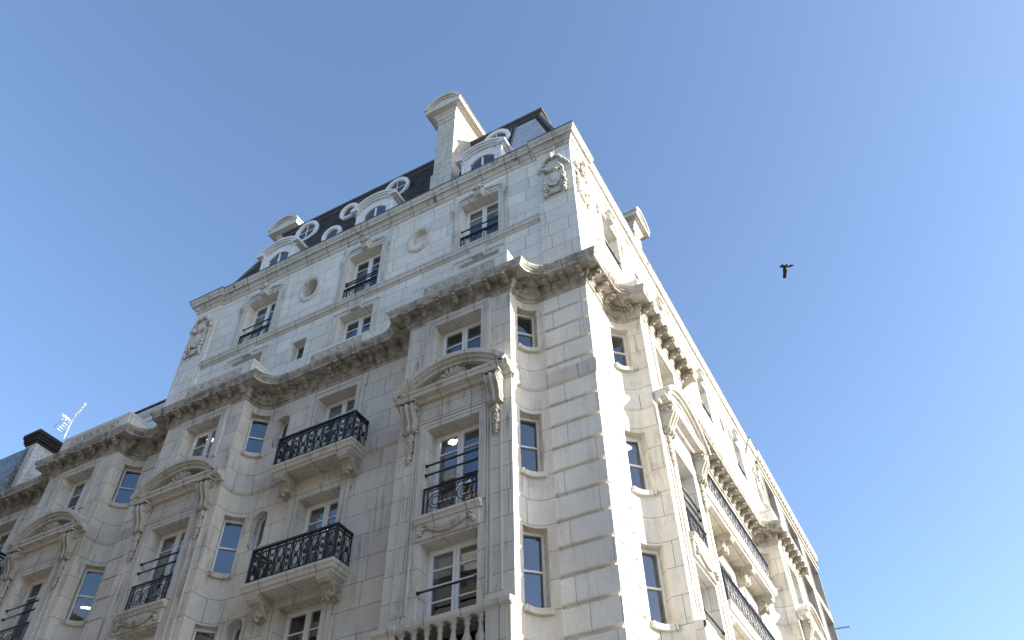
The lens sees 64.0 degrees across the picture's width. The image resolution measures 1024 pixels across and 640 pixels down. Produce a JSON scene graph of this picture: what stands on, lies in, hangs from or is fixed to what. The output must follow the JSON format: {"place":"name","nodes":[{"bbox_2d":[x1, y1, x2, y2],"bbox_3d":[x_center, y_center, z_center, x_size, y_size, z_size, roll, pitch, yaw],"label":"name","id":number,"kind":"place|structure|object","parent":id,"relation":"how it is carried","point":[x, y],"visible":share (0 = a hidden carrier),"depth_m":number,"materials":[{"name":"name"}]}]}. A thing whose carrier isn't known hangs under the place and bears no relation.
{"place":"outdoors","nodes":[
{"label":"outdoors","id":0,"kind":"place"},
{"bbox_2d":[0,0,1023,639],"label":"sky","id":1,"kind":"structure","parent":0,"point":[151,151],"materials":[{"name":"blue"}]},
{"bbox_2d":[779,264,793,277],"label":"flying crow","id":2,"kind":"object","parent":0,"point":[785,268],"visible":1,"depth_m":43.96,"materials":[{"name":"black"}]},
{"label":"road","id":3,"kind":"structure","parent":0,"visible":0},
{"bbox_2d":[0,91,827,639],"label":"corner building","id":4,"kind":"structure","parent":3,"relation":"on","point":[462,385],"depth_m":22.75,"materials":[{"name":"stone"}]},
{"bbox_2d":[0,530,11,551],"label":"window","id":5,"kind":"structure","parent":4,"relation":"in","point":[4,536],"depth_m":29.68,"materials":[{"name":"white paint"}]},
{"bbox_2d":[8,572,101,639],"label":"window","id":6,"kind":"structure","parent":4,"relation":"in","point":[91,583],"depth_m":24.92,"materials":[{"name":"blue glass"}]},
{"bbox_2d":[54,402,86,441],"bbox_3d":[-19.750,4.766,36.582,1.840,2.066,0.523,-25,-50,22],"label":"tv antenna","id":7,"kind":"object","parent":4,"relation":"attached to","point":[71,420],"visible":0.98,"depth_m":37.00,"materials":[{"name":"silver metal"}]},
{"bbox_2d":[61,568,103,626],"bbox_3d":[-12.692,8.412,24.510,0.759,2.130,1.613,11,-47,-12],"label":"cove window","id":8,"kind":"structure","parent":4,"relation":"in","point":[68,622],"depth_m":24.11,"materials":[{"name":"white paint"}]},
{"bbox_2d":[65,472,137,509],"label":"window","id":9,"kind":"structure","parent":4,"relation":"in","point":[129,481],"depth_m":27.64,"materials":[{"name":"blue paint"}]},
{"bbox_2d":[108,469,140,508],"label":"cove window","id":10,"kind":"structure","parent":4,"relation":"in","point":[136,473],"depth_m":26.83,"materials":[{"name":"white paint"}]},
{"bbox_2d":[154,540,182,600],"bbox_3d":[-10.002,7.476,23.666,1.110,2.100,0.759,11,-47,-12],"label":"cove window","id":11,"kind":"structure","parent":4,"relation":"in","point":[167,561],"depth_m":23.49,"materials":[{"name":"white paint"}]},
{"bbox_2d":[142,633,213,639],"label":"window","id":12,"kind":"structure","parent":4,"relation":"in","point":[199,636],"depth_m":21.34,"materials":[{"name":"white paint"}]},
{"bbox_2d":[139,524,239,605],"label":"window","id":13,"kind":"structure","parent":4,"relation":"in","point":[230,537],"depth_m":23.06,"materials":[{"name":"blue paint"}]},
{"bbox_2d":[192,628,216,639],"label":"cove window","id":14,"kind":"structure","parent":4,"relation":"in","point":[212,633],"depth_m":20.76,"materials":[{"name":"white paint"}]},
{"bbox_2d":[197,440,211,457],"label":"cove window","id":15,"kind":"structure","parent":4,"relation":"in","point":[200,452],"depth_m":26.49,"materials":[{"name":"white paint"}]},
{"bbox_2d":[207,520,243,579],"bbox_3d":[-7.904,6.508,22.736,0.759,2.130,1.613,11,-47,-12],"label":"cove window","id":16,"kind":"structure","parent":4,"relation":"in","point":[238,526],"depth_m":22.39,"materials":[{"name":"white paint"}]},
{"bbox_2d":[188,424,264,456],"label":"window","id":17,"kind":"structure","parent":4,"relation":"in","point":[254,446],"depth_m":25.91,"materials":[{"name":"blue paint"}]},
{"bbox_2d":[233,625,240,639],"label":"oval window","id":18,"kind":"structure","parent":4,"relation":"in","point":[234,637],"depth_m":20.62,"materials":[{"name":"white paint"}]},
{"bbox_2d":[240,418,269,457],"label":"cove window","id":19,"kind":"structure","parent":4,"relation":"in","point":[263,425],"depth_m":25.14,"materials":[{"name":"white paint"}]},
{"bbox_2d":[254,517,265,548],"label":"oval window","id":20,"kind":"structure","parent":4,"relation":"in","point":[260,526],"depth_m":22.65,"materials":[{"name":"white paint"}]},
{"bbox_2d":[247,301,303,350],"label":"window","id":21,"kind":"structure","parent":4,"relation":"in","point":[261,314],"depth_m":30.90,"materials":[{"name":"white paint"}]},
{"bbox_2d":[280,421,288,437],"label":"oval window","id":22,"kind":"structure","parent":4,"relation":"in","point":[286,424],"depth_m":25.22,"materials":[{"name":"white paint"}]},
{"bbox_2d":[295,345,304,359],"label":"small window","id":23,"kind":"structure","parent":4,"relation":"in","point":[299,354],"depth_m":27.95,"materials":[{"name":"white paint"}]},
{"bbox_2d":[283,604,321,639],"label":"window","id":24,"kind":"structure","parent":4,"relation":"in","point":[303,624],"depth_m":20.15,"materials":[{"name":"white paint"}]},
{"bbox_2d":[298,497,338,564],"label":"window","id":25,"kind":"structure","parent":4,"relation":"in","point":[323,514],"depth_m":22.16,"materials":[{"name":"white paint"}]},
{"bbox_2d":[319,395,355,446],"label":"window","id":26,"kind":"structure","parent":4,"relation":"in","point":[344,406],"depth_m":24.72,"materials":[{"name":"white paint"}]},
{"bbox_2d":[342,313,371,340],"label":"window","id":27,"kind":"structure","parent":4,"relation":"in","point":[362,324],"depth_m":27.40,"materials":[{"name":"white paint"}]},
{"bbox_2d":[350,253,380,294],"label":"window","id":28,"kind":"structure","parent":4,"relation":"in","point":[370,265],"depth_m":29.61,"materials":[{"name":"white paint"}]},
{"bbox_2d":[431,575,460,615],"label":"cove window","id":29,"kind":"structure","parent":4,"relation":"in","point":[445,592],"depth_m":18.22,"materials":[{"name":"grey glass"}]},
{"bbox_2d":[438,445,464,508],"bbox_3d":[-1.831,4.228,20.637,1.110,2.100,0.759,11,-47,-12],"label":"cove window","id":30,"kind":"structure","parent":4,"relation":"in","point":[450,474],"depth_m":20.55,"materials":[{"name":"white paint"}]},
{"bbox_2d":[447,343,468,353],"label":"cove window","id":31,"kind":"structure","parent":4,"relation":"in","point":[457,348],"depth_m":23.65,"materials":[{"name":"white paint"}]},
{"bbox_2d":[425,537,529,617],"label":"window","id":32,"kind":"structure","parent":4,"relation":"in","point":[459,560],"depth_m":17.87,"materials":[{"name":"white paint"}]},
{"bbox_2d":[432,424,525,510],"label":"window","id":33,"kind":"structure","parent":4,"relation":"in","point":[467,439],"depth_m":20.28,"materials":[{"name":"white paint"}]},
{"bbox_2d":[442,320,521,355],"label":"window","id":34,"kind":"structure","parent":4,"relation":"in","point":[469,336],"depth_m":22.95,"materials":[{"name":"white paint"}]},
{"bbox_2d":[466,200,497,243],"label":"window","id":35,"kind":"structure","parent":4,"relation":"in","point":[489,211],"depth_m":27.89,"materials":[{"name":"white paint"}]},
{"bbox_2d":[517,314,540,352],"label":"cove window","id":36,"kind":"structure","parent":4,"relation":"in","point":[525,323],"depth_m":22.60,"materials":[{"name":"white paint"}]},
{"bbox_2d":[520,417,547,478],"bbox_3d":[0.267,3.260,19.707,0.759,2.130,1.613,11,-47,-12],"label":"cove window","id":37,"kind":"structure","parent":4,"relation":"in","point":[529,429],"depth_m":20.03,"materials":[{"name":"white paint"}]},
{"bbox_2d":[523,531,554,615],"bbox_3d":[0.311,5.500,17.423,0.759,2.230,1.613,11,-47,-12],"label":"cove window","id":38,"kind":"structure","parent":4,"relation":"in","point":[533,543],"depth_m":17.75,"materials":[{"name":"white paint"}]},
{"bbox_2d":[613,344,621,364],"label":"window","id":39,"kind":"structure","parent":4,"relation":"in","point":[616,348],"depth_m":23.58,"materials":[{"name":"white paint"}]},
{"bbox_2d":[611,333,636,371],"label":"cove window","id":40,"kind":"structure","parent":4,"relation":"in","point":[616,339],"depth_m":22.85,"materials":[{"name":"white paint"}]},
{"bbox_2d":[627,445,640,488],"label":"window","id":41,"kind":"structure","parent":4,"relation":"in","point":[634,474],"depth_m":20.76,"materials":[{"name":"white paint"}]},
{"bbox_2d":[625,436,657,496],"bbox_3d":[2.867,3.794,20.282,0.759,2.130,1.613,11,-47,-12],"label":"cove window","id":42,"kind":"structure","parent":4,"relation":"in","point":[644,491],"depth_m":20.18,"materials":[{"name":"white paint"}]},
{"bbox_2d":[641,549,679,631],"bbox_3d":[2.911,6.035,17.997,0.759,2.230,1.613,11,-47,-12],"label":"cove window","id":43,"kind":"structure","parent":4,"relation":"in","point":[664,625],"depth_m":17.80,"materials":[{"name":"white paint"}]},
{"bbox_2d":[642,555,705,622],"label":"window","id":44,"kind":"structure","parent":4,"relation":"in","point":[647,564],"depth_m":18.44,"materials":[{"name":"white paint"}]},
{"bbox_2d":[763,556,780,591],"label":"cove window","id":45,"kind":"structure","parent":4,"relation":"in","point":[778,589],"depth_m":30.89,"materials":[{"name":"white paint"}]},
{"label":"pavement","id":46,"kind":"structure","parent":0,"visible":0},
{"bbox_2d":[754,449,838,639],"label":"neighbour building","id":47,"kind":"structure","parent":46,"relation":"on","point":[811,585],"depth_m":43.07,"materials":[{"name":"stone"}]}
]}

